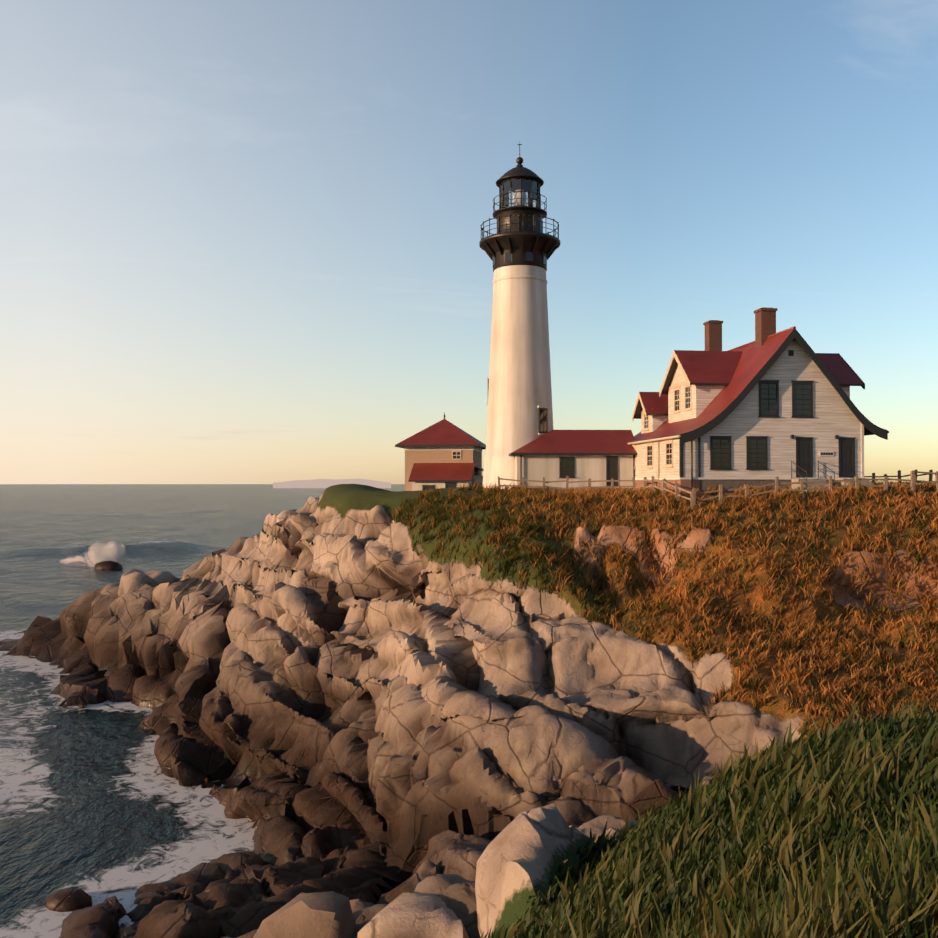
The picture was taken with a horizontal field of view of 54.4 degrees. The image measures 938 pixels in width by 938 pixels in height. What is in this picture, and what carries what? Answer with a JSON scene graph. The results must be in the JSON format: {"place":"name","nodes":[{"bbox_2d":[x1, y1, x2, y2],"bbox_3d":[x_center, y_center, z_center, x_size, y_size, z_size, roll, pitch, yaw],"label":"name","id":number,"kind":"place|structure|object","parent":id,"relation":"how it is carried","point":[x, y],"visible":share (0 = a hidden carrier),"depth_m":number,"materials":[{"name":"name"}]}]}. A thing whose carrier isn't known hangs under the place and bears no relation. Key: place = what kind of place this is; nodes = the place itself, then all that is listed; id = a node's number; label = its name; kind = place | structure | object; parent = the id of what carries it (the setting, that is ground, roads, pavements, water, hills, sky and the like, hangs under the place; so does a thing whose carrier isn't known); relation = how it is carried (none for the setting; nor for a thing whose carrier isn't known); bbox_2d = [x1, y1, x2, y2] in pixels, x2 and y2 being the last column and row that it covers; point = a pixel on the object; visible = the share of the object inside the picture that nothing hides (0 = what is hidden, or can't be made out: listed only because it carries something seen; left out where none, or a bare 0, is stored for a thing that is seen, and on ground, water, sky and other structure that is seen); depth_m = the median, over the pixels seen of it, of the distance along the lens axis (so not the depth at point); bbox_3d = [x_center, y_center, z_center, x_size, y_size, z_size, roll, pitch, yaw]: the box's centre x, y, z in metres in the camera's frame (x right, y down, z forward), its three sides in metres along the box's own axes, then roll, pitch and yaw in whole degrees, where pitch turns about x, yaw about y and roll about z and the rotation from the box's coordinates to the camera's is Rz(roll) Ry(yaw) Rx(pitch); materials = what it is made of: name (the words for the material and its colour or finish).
{"place":"outdoors","nodes":[
{"label":"outdoors","id":0,"kind":"place"},
{"bbox_2d":[273,479,390,487],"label":"distant headland","id":1,"kind":"structure","parent":0,"point":[320,483],"depth_m":2589.77,"materials":[{"name":"grey"}]},
{"bbox_2d":[0,484,925,937],"bbox_3d":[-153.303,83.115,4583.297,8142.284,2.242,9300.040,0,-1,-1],"label":"sea","id":2,"kind":"structure","parent":0,"point":[96,804],"depth_m":54.06,"materials":[{"name":"teal liquid"}]},
{"bbox_2d":[45,888,91,911],"bbox_3d":[-14.374,15.606,32.775,1.432,0.963,1.617,1,-1,-43],"label":"sea rock","id":3,"kind":"object","parent":2,"relation":"in","point":[67,900],"visible":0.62,"depth_m":32.40,"materials":[{"name":"brown stone"}]},
{"bbox_2d":[56,552,90,565],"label":"foam","id":4,"kind":"object","parent":2,"relation":"in","point":[80,557],"depth_m":168.23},
{"bbox_2d":[84,540,126,567],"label":"sea spray","id":5,"kind":"object","parent":2,"relation":"in","point":[114,551],"depth_m":162.83,"materials":[{"name":"white liquid"}]},
{"bbox_2d":[94,561,123,570],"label":"sea rock","id":6,"kind":"object","parent":2,"relation":"in","point":[108,565],"visible":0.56,"depth_m":156.70,"materials":[{"name":"brown stone"}]},
{"bbox_2d":[0,484,937,937],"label":"terrain","id":7,"kind":"structure","parent":0,"point":[368,718],"depth_m":38.00,"materials":[{"name":"beige stone"}]},
{"bbox_2d":[395,412,485,490],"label":"outbuilding","id":8,"kind":"structure","parent":7,"relation":"on","point":[444,453],"depth_m":68.22,"materials":[{"name":"beige brick"}]},
{"bbox_2d":[479,144,559,488],"bbox_3d":[3.242,-9.028,58.097,5.160,24.030,5.160,0,-1,-1],"label":"lighthouse","id":9,"kind":"object","parent":7,"relation":"on","point":[520,247],"visible":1,"depth_m":56.53,"materials":[{"name":"white paint"}]},
{"bbox_2d":[509,430,636,491],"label":"building","id":10,"kind":"structure","parent":7,"relation":"on","point":[574,455],"depth_m":54.39,"materials":[{"name":"paint"}]},
{"bbox_2d":[498,476,692,508],"bbox_3d":[7.814,1.418,49.962,12.544,2.152,4.771,-1,-1,43],"label":"fence","id":11,"kind":"object","parent":7,"relation":"on","point":[644,480],"visible":0.79,"depth_m":51.77,"materials":[{"name":"brown wood"}]},
{"bbox_2d":[389,480,937,737],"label":"grass tufts","id":12,"kind":"object","parent":7,"relation":"on","point":[614,495],"depth_m":40.11,"materials":[{"name":"orange plant"}]},
{"bbox_2d":[480,697,937,937],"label":"grass","id":13,"kind":"structure","parent":7,"relation":"on","point":[843,843],"depth_m":8.16,"materials":[{"name":"green plant"}]},
{"bbox_2d":[628,307,888,495],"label":"keepers house","id":14,"kind":"structure","parent":7,"relation":"on","point":[769,404],"depth_m":47.50,"materials":[{"name":"wood"}]},
{"bbox_2d":[692,475,915,508],"bbox_3d":[16.324,1.333,44.465,11.216,2.166,0.245,0,-1,-4],"label":"fence","id":15,"kind":"object","parent":7,"relation":"on","point":[801,483],"visible":0.73,"depth_m":44.42,"materials":[{"name":"brown wood"}]},
{"bbox_2d":[864,469,937,492],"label":"fence","id":16,"kind":"object","parent":7,"relation":"on","point":[930,473],"visible":0.29,"depth_m":52.07,"materials":[{"name":"brown wood"}]},
{"bbox_2d":[0,0,937,483],"label":"sky","id":17,"kind":"structure","parent":0,"point":[240,239],"materials":[{"name":"blue"}]}
]}

